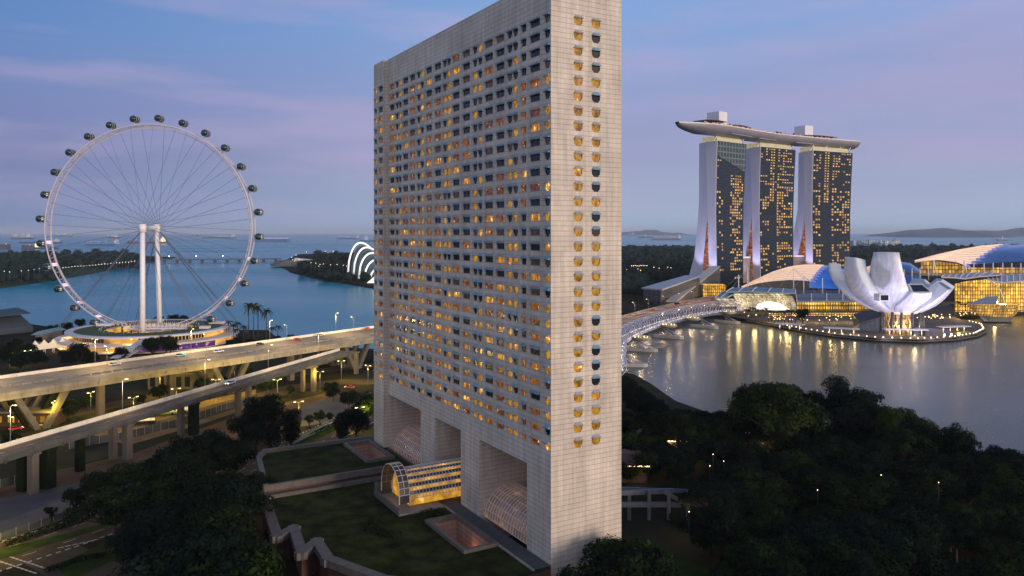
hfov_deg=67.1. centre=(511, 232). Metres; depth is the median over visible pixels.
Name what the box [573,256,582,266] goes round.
bay window
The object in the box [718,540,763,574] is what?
tree
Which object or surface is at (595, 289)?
bay window
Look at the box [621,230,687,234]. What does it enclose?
hills
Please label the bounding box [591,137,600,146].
bay window
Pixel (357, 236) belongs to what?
ship
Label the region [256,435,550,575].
hotel podium
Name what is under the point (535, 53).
window
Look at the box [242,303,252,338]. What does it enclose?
palm tree
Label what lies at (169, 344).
tree
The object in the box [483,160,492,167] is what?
window
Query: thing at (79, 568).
lawn
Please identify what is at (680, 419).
tree
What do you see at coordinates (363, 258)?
glass dome
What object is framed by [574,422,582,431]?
bay window
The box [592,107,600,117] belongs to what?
bay window
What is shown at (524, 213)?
window
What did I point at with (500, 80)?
window
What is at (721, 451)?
tree
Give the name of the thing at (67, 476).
dirt ground
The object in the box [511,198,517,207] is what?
bay window
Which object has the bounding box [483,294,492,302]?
window
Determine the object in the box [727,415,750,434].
tree
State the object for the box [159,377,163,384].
window
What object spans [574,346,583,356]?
bay window
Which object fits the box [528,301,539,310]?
window
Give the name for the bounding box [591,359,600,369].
bay window
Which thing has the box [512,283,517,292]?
bay window
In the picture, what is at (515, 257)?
bay window
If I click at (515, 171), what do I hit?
bay window
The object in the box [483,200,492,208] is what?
window
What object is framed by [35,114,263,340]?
observation wheel
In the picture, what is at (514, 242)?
bay window
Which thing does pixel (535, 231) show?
window
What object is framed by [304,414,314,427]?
tree
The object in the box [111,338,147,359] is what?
ramp bridge
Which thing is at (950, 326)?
shade canopy
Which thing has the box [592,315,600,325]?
bay window
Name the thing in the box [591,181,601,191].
bay window
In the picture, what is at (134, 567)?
tree
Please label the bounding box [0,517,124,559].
lawn
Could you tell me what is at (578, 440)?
bay window
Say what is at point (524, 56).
window
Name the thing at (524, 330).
window
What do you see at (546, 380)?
bay window
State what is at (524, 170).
window
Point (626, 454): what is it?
park pavilion
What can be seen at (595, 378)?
bay window
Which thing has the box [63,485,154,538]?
tree
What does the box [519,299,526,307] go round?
window
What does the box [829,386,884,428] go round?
tree
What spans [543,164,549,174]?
bay window
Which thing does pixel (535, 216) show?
window
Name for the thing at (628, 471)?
tree
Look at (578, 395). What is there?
bay window
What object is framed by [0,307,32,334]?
grandstand
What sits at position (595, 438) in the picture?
bay window
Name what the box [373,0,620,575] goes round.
hotel tower
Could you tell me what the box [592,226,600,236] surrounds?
bay window
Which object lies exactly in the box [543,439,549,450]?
bay window
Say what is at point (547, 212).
bay window
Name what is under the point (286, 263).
pumping station
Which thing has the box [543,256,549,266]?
bay window
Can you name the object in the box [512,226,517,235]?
bay window
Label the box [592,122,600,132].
bay window
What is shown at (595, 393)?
bay window
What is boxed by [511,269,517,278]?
bay window
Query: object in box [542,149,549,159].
bay window
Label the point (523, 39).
window
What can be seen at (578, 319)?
bay window
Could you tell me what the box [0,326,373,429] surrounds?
viaduct
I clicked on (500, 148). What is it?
window
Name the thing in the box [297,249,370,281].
wood
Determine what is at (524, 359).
window
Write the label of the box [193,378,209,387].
tree
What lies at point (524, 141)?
window
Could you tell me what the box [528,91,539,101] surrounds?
window
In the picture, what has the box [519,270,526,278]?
window
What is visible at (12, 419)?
window
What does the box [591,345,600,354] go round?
bay window
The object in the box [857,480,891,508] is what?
tree
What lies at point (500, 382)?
window
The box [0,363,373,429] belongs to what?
service road
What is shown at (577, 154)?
bay window
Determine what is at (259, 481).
tree
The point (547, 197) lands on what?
bay window
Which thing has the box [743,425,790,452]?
tree
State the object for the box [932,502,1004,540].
tree
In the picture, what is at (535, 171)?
window
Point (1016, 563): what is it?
tree
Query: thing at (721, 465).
tree
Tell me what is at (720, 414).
tree
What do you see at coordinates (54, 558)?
side road
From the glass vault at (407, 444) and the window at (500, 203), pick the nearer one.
the window at (500, 203)
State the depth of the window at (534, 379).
157.94 m
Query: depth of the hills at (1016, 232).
14831.99 m
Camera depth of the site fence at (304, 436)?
272.77 m
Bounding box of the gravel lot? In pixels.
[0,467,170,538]
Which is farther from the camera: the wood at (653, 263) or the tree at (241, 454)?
the wood at (653, 263)
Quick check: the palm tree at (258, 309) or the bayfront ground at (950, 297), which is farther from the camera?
the bayfront ground at (950, 297)
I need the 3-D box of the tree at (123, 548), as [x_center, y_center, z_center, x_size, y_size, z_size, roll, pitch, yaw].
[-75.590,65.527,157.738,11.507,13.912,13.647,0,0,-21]
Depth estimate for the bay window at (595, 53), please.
158.36 m
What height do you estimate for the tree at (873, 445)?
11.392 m
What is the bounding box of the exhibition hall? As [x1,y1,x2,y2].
[903,260,1023,275]
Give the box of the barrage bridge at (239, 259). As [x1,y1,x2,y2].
[160,256,281,262]
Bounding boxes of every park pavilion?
[621,449,646,482]
[636,428,695,450]
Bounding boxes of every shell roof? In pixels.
[740,264,843,297]
[866,262,921,283]
[915,244,1023,267]
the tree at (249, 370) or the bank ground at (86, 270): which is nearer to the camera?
the tree at (249, 370)
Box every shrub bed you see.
[364,515,401,538]
[419,507,441,518]
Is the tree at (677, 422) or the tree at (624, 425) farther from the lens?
the tree at (624, 425)
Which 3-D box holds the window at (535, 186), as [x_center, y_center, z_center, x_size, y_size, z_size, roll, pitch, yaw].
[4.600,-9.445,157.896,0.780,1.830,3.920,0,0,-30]
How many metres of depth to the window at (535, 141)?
157.94 m
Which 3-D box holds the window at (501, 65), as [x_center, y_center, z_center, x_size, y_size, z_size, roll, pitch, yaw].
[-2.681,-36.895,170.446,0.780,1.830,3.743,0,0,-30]
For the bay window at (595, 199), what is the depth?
158.33 m
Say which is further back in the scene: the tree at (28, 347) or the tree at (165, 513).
the tree at (28, 347)
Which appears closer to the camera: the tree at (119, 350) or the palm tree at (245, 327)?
the tree at (119, 350)
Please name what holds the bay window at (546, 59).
in the hotel tower at (497, 247)
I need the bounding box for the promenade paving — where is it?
[681,302,979,338]
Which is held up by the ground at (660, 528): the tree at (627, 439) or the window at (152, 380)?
the tree at (627, 439)
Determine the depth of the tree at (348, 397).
310.33 m
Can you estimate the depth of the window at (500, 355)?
170.57 m
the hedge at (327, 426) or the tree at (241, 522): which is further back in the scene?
the hedge at (327, 426)
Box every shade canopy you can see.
[774,322,804,329]
[823,327,859,333]
[882,328,928,334]
[936,325,970,331]
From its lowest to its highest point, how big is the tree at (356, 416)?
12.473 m
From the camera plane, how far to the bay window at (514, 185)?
164.91 m
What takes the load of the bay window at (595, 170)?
in the hotel tower at (497, 247)
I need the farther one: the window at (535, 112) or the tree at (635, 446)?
the tree at (635, 446)
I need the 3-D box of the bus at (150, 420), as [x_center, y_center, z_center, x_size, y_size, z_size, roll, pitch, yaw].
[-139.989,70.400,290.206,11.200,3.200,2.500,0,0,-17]
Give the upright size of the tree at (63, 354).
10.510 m
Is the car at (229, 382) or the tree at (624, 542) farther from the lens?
the car at (229, 382)
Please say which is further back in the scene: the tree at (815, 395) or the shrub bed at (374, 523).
the tree at (815, 395)
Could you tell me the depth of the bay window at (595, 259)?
158.40 m
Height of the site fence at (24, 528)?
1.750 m
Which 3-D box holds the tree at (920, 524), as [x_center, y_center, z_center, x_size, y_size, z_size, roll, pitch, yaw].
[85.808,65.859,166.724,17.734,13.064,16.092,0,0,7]
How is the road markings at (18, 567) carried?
on the road at (107, 530)
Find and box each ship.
[11,232,34,238]
[19,238,62,242]
[34,243,58,248]
[85,239,118,245]
[127,237,165,243]
[202,234,236,237]
[255,238,290,241]
[337,234,358,238]
[360,235,373,241]
[651,235,680,239]
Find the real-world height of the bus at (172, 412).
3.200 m
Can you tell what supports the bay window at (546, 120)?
in the hotel tower at (497, 247)
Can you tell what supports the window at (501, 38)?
in the hotel tower at (497, 247)
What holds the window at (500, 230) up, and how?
in the hotel tower at (497, 247)
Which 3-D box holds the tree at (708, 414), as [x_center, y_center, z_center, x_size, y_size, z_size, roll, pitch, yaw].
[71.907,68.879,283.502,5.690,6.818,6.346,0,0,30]
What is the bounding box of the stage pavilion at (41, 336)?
[31,327,66,343]
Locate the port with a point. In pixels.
(870, 242)
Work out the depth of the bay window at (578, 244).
156.21 m
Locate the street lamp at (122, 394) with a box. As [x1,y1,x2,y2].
[122,379,123,409]
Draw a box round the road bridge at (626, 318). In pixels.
[621,296,717,335]
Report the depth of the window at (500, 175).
170.73 m
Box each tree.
[0,342,22,367]
[0,432,22,443]
[7,338,22,354]
[7,351,34,372]
[20,343,38,353]
[27,349,48,367]
[43,506,58,522]
[46,324,59,328]
[57,350,79,365]
[60,322,73,331]
[61,399,81,420]
[61,487,85,505]
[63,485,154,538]
[67,341,91,364]
[73,318,85,326]
[79,470,107,493]
[82,350,99,363]
[82,396,92,410]
[88,462,172,497]
[104,495,217,553]
[108,545,205,575]
[110,347,129,359]
[110,472,191,524]
[112,515,159,571]
[136,395,146,403]
[138,443,217,481]
[138,523,266,575]
[141,337,162,354]
[147,504,260,564]
[149,383,169,398]
[152,469,248,509]
[156,335,176,352]
[165,337,179,352]
[166,314,178,318]
[168,435,203,452]
[168,471,276,517]
[179,315,188,318]
[182,555,274,575]
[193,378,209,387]
[195,428,231,473]
[201,539,285,575]
[206,559,257,575]
[212,437,255,472]
[226,414,250,446]
[229,324,239,337]
[230,336,243,343]
[235,471,277,514]
[238,395,265,458]
[240,325,248,340]
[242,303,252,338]
[245,338,255,342]
[245,367,254,374]
[246,303,259,338]
[247,393,288,447]
[252,377,281,394]
[254,305,262,340]
[260,308,272,339]
[280,408,302,445]
[286,385,294,396]
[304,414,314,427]
[313,410,326,425]
[322,381,338,391]
[325,386,340,400]
[326,412,333,421]
[332,411,350,438]
[339,389,359,408]
[344,408,370,436]
[351,390,373,418]
[556,565,592,575]
[559,564,618,575]
[577,537,631,575]
[595,533,630,556]
[608,536,680,575]
[621,376,637,394]
[621,389,631,406]
[621,411,633,418]
[621,417,634,424]
[621,420,632,432]
[621,432,639,448]
[621,460,638,484]
[624,441,647,452]
[625,421,643,432]
[632,451,660,483]
[633,434,665,451]
[637,425,664,436]
[644,446,693,479]
[650,410,708,447]
[651,402,669,411]
[651,411,698,434]
[651,440,674,469]
[652,434,668,442]
[659,408,692,427]
[669,513,681,524]
[670,435,716,471]
[676,506,742,553]
[677,480,746,515]
[681,415,735,439]
[687,410,706,417]
[687,524,716,555]
[700,439,734,467]
[705,410,714,417]
[705,514,758,548]
[706,461,774,493]
[707,492,745,564]
[711,409,738,420]
[711,459,737,474]
[713,430,752,443]
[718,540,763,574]
[725,468,799,513]
[726,381,832,453]
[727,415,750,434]
[730,534,825,575]
[732,383,778,424]
[733,487,760,518]
[742,442,767,457]
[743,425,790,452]
[750,496,788,557]
[752,418,764,446]
[767,518,852,575]
[771,415,814,434]
[776,449,815,486]
[794,470,860,520]
[796,308,808,322]
[797,445,826,466]
[798,422,835,438]
[800,390,829,423]
[807,526,902,570]
[807,537,917,575]
[814,479,889,517]
[820,374,853,420]
[825,446,898,480]
[826,404,875,439]
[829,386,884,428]
[831,509,903,547]
[852,472,905,504]
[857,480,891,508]
[857,527,953,575]
[858,407,940,460]
[858,439,908,470]
[864,502,952,562]
[873,403,904,467]
[873,419,939,462]
[874,424,939,465]
[889,462,965,498]
[908,531,955,564]
[916,451,970,490]
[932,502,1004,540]
[933,427,982,478]
[934,518,980,562]
[935,506,966,551]
[937,484,971,502]
[938,422,968,478]
[944,452,996,477]
[949,557,981,575]
[958,474,983,504]
[959,513,1000,557]
[967,499,1021,534]
[969,444,1023,463]
[975,462,1023,494]
[975,560,1023,575]
[987,458,1023,491]
[996,500,1023,542]
[997,555,1023,575]
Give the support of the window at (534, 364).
in the hotel tower at (497, 247)
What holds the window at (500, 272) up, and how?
in the hotel tower at (497, 247)
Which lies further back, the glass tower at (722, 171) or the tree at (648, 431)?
the glass tower at (722, 171)
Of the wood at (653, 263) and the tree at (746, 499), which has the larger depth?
the wood at (653, 263)
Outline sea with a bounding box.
[0,234,1023,348]
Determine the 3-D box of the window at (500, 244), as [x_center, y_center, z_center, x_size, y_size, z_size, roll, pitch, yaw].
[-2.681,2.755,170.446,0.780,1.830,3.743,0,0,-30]
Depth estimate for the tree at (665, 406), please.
289.23 m
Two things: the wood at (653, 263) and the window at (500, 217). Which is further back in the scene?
the wood at (653, 263)
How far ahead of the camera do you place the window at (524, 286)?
161.61 m
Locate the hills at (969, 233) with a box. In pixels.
[884,230,1006,236]
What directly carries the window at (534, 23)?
in the hotel tower at (497, 247)
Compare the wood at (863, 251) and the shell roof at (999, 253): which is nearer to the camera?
the shell roof at (999, 253)
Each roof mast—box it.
[734,267,769,286]
[781,268,822,291]
[792,277,829,292]
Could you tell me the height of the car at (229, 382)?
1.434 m
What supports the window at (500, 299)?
in the hotel tower at (497, 247)
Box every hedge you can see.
[2,520,73,546]
[43,551,108,573]
[286,422,336,443]
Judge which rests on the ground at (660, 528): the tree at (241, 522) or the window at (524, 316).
the tree at (241, 522)
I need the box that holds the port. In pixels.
[850,240,899,244]
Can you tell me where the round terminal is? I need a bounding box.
[54,319,238,354]
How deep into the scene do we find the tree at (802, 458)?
213.50 m
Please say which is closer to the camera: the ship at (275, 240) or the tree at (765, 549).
the tree at (765, 549)
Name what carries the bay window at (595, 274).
in the hotel tower at (497, 247)
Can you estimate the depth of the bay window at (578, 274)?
156.14 m
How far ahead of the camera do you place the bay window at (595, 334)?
158.33 m
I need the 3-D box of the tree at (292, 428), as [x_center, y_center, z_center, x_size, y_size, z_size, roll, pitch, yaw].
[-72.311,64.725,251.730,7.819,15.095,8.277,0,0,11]
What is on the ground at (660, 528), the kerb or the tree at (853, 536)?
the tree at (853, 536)
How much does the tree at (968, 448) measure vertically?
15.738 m
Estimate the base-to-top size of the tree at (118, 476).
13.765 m
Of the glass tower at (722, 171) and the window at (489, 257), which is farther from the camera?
the glass tower at (722, 171)
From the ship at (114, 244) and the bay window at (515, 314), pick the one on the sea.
the ship at (114, 244)
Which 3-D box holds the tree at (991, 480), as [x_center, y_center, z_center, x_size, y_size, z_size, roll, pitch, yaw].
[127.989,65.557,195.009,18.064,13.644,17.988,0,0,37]
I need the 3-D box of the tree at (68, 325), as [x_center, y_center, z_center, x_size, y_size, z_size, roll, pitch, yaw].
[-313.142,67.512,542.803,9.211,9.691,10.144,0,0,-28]
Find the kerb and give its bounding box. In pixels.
[0,418,373,571]
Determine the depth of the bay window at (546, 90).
154.06 m
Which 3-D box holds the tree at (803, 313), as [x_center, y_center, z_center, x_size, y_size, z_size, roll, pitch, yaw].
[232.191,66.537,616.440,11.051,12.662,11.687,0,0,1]
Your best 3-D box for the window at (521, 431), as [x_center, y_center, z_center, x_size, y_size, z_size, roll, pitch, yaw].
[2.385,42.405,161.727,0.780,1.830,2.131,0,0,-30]
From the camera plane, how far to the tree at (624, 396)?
316.82 m
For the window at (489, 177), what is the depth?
174.99 m
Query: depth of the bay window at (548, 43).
154.06 m
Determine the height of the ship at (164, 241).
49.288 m
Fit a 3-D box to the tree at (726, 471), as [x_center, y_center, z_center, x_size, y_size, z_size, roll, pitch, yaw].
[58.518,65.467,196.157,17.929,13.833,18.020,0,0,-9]
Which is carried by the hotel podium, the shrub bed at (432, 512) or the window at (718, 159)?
the shrub bed at (432, 512)
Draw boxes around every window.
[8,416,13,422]
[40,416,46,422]
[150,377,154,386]
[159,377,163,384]
[176,377,180,386]
[185,377,189,386]
[373,26,517,435]
[377,38,492,423]
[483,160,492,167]
[483,173,492,181]
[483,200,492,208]
[483,214,492,221]
[483,241,492,248]
[483,254,492,261]
[483,281,492,288]
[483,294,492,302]
[483,307,492,315]
[484,146,492,154]
[484,187,492,194]
[484,227,492,234]
[484,267,492,275]
[494,32,504,42]
[494,60,504,70]
[494,74,504,83]
[494,102,504,111]
[494,116,504,125]
[494,158,504,166]
[494,171,504,179]
[494,199,504,207]
[494,213,504,221]
[494,241,504,248]
[494,255,504,262]
[494,296,504,304]
[494,309,504,318]
[494,337,504,345]
[494,350,504,359]
[494,378,504,387]
[494,392,504,401]
[494,419,504,428]
[495,46,504,56]
[495,88,504,97]
[495,130,504,138]
[495,144,504,152]
[495,185,504,193]
[495,227,504,234]
[495,268,504,276]
[495,282,504,290]
[495,323,504,331]
[495,364,504,373]
[495,405,504,415]
[511,140,517,150]
[511,169,517,178]
[511,183,517,193]
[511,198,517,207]
[511,240,517,250]
[511,255,517,264]
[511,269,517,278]
[511,297,517,307]
[511,312,517,321]
[512,155,517,164]
[512,212,517,221]
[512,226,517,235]
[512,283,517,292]
[519,37,526,46]
[519,66,526,75]
[519,95,526,104]
[519,125,526,133]
[519,154,526,162]
[519,183,526,191]
[519,212,526,220]
[519,227,526,234]
[519,242,526,249]
[519,256,526,264]
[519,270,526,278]
[519,285,526,293]
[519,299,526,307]
[519,314,526,322]
[519,328,526,336]
[519,343,526,351]
[519,357,526,366]
[519,372,526,380]
[519,386,526,395]
[519,401,526,409]
[519,415,526,424]
[519,430,526,438]
[520,22,526,31]
[520,51,526,60]
[520,81,526,89]
[520,110,526,118]
[520,139,526,147]
[520,168,526,176]
[520,198,526,205]
[528,31,539,42]
[528,46,539,57]
[528,61,539,72]
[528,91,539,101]
[528,106,539,116]
[528,122,539,131]
[528,152,539,161]
[528,167,539,175]
[528,182,539,190]
[528,197,539,205]
[528,212,539,220]
[528,227,539,235]
[528,241,539,250]
[528,256,539,265]
[528,271,539,280]
[528,286,539,295]
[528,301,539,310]
[528,315,539,325]
[528,330,539,340]
[528,345,539,355]
[528,360,539,370]
[528,375,539,385]
[528,389,539,400]
[528,404,539,415]
[528,419,539,430]
[528,434,539,445]
[529,16,539,27]
[529,76,539,87]
[529,137,539,146]
[542,11,549,22]
[542,72,549,83]
[542,134,549,144]
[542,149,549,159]
[542,195,549,205]
[542,210,549,220]
[542,272,549,281]
[542,333,549,343]
[542,394,549,404]
[542,409,549,419]
[543,26,549,37]
[543,42,549,52]
[543,57,549,67]
[543,88,549,98]
[543,103,549,113]
[543,118,549,129]
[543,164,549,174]
[543,180,549,190]
[543,226,549,236]
[543,241,549,251]
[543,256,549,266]
[543,287,549,297]
[543,302,549,312]
[543,317,549,327]
[543,348,549,358]
[543,363,549,373]
[543,378,549,388]
[543,424,549,434]
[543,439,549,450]
[573,29,582,40]
[573,45,583,55]
[573,150,583,160]
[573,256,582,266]
[573,271,583,281]
[573,361,583,371]
[573,376,583,386]
[574,14,582,25]
[574,60,583,70]
[574,75,583,85]
[574,90,583,100]
[574,105,583,115]
[574,120,583,130]
[574,135,583,145]
[574,165,583,175]
[574,181,583,190]
[574,196,582,205]
[574,211,582,221]
[574,226,582,236]
[574,241,582,251]
[574,286,583,296]
[574,301,583,311]
[574,316,583,326]
[574,331,583,341]
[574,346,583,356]
[574,391,582,401]
[574,406,582,416]
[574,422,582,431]
[574,437,582,447]
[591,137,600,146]
[591,151,601,161]
[591,166,601,176]
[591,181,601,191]
[591,330,600,340]
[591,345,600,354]
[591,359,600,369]
[591,374,601,384]
[592,17,600,28]
[592,32,600,42]
[592,47,601,57]
[592,62,601,72]
[592,77,600,87]
[592,92,600,102]
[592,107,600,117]
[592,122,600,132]
[592,196,600,206]
[592,211,600,221]
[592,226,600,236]
[592,241,600,250]
[592,256,601,265]
[592,270,601,280]
[592,285,601,295]
[592,300,600,310]
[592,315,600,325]
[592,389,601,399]
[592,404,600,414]
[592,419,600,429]
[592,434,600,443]
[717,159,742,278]
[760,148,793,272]
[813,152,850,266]
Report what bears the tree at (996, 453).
on the ground at (660, 528)
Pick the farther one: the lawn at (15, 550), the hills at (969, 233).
the hills at (969, 233)
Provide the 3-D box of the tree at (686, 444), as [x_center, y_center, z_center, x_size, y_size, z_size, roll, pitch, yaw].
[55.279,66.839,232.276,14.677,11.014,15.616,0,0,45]
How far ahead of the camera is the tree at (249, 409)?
243.79 m
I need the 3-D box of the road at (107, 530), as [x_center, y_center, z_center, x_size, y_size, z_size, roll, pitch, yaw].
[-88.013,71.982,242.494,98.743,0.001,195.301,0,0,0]
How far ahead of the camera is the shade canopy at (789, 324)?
576.91 m
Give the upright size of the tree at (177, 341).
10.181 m
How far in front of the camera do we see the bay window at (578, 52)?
156.21 m
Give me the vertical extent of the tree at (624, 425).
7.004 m
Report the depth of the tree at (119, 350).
421.79 m
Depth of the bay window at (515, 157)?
164.91 m
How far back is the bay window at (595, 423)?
158.33 m
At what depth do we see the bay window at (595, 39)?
158.40 m
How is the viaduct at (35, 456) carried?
on the ground at (660, 528)
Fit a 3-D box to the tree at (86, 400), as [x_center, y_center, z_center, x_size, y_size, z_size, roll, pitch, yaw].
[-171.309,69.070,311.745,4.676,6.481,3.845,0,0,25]
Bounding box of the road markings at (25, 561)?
[11,556,44,568]
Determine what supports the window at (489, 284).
in the hotel tower at (497, 247)
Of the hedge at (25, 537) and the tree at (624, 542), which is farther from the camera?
the hedge at (25, 537)
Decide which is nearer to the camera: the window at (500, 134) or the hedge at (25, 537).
the window at (500, 134)
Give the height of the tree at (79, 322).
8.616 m
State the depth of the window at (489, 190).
175.12 m
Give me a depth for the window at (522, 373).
161.65 m
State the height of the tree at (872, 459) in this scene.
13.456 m
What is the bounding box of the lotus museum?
[829,252,960,336]
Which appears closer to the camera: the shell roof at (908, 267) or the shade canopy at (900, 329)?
the shade canopy at (900, 329)
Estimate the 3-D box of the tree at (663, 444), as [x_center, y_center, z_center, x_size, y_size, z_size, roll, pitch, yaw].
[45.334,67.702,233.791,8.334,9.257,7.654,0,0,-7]
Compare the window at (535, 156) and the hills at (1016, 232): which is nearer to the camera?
the window at (535, 156)
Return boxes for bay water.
[621,315,1023,460]
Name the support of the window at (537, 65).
in the hotel tower at (497, 247)
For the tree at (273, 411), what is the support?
on the ground at (660, 528)
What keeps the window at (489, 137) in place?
in the hotel tower at (497, 247)
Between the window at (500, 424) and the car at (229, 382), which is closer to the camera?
the window at (500, 424)
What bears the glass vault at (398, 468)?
on the hotel podium
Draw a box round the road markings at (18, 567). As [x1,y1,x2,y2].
[1,561,35,573]
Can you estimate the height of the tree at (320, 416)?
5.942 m
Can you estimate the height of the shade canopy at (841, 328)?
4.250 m
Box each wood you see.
[0,247,154,281]
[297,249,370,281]
[621,244,694,294]
[850,242,1018,258]
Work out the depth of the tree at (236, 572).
129.91 m
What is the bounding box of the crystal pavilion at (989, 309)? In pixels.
[966,296,1020,321]
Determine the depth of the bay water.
425.35 m
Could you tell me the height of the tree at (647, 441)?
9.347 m
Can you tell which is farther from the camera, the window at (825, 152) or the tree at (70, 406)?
the window at (825, 152)
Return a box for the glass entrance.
[853,310,884,331]
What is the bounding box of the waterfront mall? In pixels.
[715,287,870,315]
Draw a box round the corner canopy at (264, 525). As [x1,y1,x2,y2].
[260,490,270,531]
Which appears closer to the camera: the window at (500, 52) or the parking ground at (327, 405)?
the window at (500, 52)
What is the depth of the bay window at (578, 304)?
156.18 m
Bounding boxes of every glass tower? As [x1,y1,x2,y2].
[689,135,746,284]
[743,142,795,281]
[793,145,852,268]
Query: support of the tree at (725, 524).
on the ground at (660, 528)
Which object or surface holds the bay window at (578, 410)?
in the hotel tower at (497, 247)
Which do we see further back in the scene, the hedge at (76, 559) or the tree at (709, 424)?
the tree at (709, 424)
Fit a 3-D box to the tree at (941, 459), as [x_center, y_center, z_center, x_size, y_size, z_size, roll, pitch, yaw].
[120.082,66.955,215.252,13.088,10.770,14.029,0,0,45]
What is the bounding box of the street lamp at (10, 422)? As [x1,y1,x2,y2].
[10,405,16,441]
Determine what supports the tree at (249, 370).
on the ground at (660, 528)
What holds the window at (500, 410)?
in the hotel tower at (497, 247)
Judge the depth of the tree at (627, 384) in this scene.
319.76 m
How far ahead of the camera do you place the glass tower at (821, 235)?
1185.28 m
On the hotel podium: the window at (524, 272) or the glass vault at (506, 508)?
the glass vault at (506, 508)
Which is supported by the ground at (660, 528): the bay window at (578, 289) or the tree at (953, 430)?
the tree at (953, 430)
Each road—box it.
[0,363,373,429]
[0,410,373,569]
[12,539,124,575]
[147,379,373,427]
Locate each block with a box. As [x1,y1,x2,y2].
[0,244,10,249]
[21,245,33,249]
[743,256,750,282]
[793,255,803,273]
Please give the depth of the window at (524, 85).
161.65 m
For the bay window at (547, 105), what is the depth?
154.06 m
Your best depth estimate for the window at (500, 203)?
170.57 m
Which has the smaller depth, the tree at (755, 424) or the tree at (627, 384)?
the tree at (755, 424)
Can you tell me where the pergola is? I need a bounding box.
[621,487,689,519]
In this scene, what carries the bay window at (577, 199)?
in the hotel tower at (497, 247)
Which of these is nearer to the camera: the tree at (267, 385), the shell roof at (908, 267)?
the tree at (267, 385)
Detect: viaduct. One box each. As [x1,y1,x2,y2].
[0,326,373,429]
[0,348,359,494]
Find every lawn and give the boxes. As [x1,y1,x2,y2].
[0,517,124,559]
[58,540,115,575]
[293,427,335,444]
[633,536,713,575]
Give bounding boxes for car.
[9,426,23,430]
[109,362,120,365]
[225,380,235,384]
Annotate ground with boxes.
[0,252,175,287]
[0,324,1023,575]
[0,390,340,498]
[94,389,255,443]
[283,246,1023,342]
[293,392,371,425]
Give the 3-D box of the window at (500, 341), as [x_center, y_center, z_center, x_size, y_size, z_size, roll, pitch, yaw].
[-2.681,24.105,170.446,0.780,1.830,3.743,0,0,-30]
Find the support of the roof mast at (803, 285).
on the waterfront mall
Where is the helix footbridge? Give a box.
[621,301,741,375]
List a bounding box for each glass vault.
[381,462,409,504]
[392,458,460,505]
[393,425,420,464]
[485,482,526,544]
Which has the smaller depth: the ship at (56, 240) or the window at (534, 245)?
the window at (534, 245)
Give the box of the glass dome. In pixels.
[347,242,373,282]
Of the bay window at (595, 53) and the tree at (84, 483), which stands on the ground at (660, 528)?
the tree at (84, 483)
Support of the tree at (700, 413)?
on the ground at (660, 528)
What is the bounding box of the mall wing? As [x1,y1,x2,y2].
[941,272,1023,311]
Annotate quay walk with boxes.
[748,319,986,341]
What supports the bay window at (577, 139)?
in the hotel tower at (497, 247)
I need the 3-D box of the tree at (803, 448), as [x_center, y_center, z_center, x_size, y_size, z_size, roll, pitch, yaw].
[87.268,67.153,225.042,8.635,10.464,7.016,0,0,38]
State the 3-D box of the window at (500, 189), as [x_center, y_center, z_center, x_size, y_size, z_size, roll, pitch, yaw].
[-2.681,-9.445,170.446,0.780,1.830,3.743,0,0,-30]
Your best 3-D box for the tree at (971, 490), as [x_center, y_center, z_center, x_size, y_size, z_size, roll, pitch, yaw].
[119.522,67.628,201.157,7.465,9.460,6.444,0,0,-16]
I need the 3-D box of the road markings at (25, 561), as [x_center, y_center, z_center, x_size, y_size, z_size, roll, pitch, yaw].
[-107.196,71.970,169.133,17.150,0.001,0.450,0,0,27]
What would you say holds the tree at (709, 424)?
on the ground at (660, 528)
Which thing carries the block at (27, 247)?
on the sea
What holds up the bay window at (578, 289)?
in the hotel tower at (497, 247)
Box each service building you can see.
[0,407,65,426]
[148,370,203,388]
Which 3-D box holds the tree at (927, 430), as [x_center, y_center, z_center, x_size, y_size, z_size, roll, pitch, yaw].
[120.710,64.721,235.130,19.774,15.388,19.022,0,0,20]
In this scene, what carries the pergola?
on the ground at (660, 528)
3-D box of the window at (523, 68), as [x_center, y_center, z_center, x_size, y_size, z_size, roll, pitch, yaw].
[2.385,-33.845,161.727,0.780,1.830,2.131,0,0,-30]
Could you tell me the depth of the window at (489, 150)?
174.97 m
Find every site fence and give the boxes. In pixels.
[0,475,15,487]
[0,508,78,540]
[69,399,244,448]
[288,420,333,445]
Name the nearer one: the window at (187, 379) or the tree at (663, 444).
the tree at (663, 444)
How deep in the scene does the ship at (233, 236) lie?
10221.21 m
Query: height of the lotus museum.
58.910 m
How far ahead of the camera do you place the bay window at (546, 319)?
154.06 m
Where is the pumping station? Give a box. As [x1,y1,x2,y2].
[270,258,312,266]
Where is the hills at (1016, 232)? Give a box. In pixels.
[866,228,1023,236]
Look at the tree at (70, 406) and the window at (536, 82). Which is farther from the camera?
the tree at (70, 406)
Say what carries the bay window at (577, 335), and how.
in the hotel tower at (497, 247)
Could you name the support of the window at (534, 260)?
in the hotel tower at (497, 247)
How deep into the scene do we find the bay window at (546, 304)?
154.06 m
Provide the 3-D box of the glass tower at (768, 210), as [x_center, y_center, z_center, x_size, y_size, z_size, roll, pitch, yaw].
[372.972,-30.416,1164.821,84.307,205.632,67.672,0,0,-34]
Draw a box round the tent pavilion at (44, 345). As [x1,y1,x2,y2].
[33,338,66,352]
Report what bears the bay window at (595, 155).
in the hotel tower at (497, 247)
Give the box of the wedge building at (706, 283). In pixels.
[642,266,725,305]
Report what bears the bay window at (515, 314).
in the hotel tower at (497, 247)

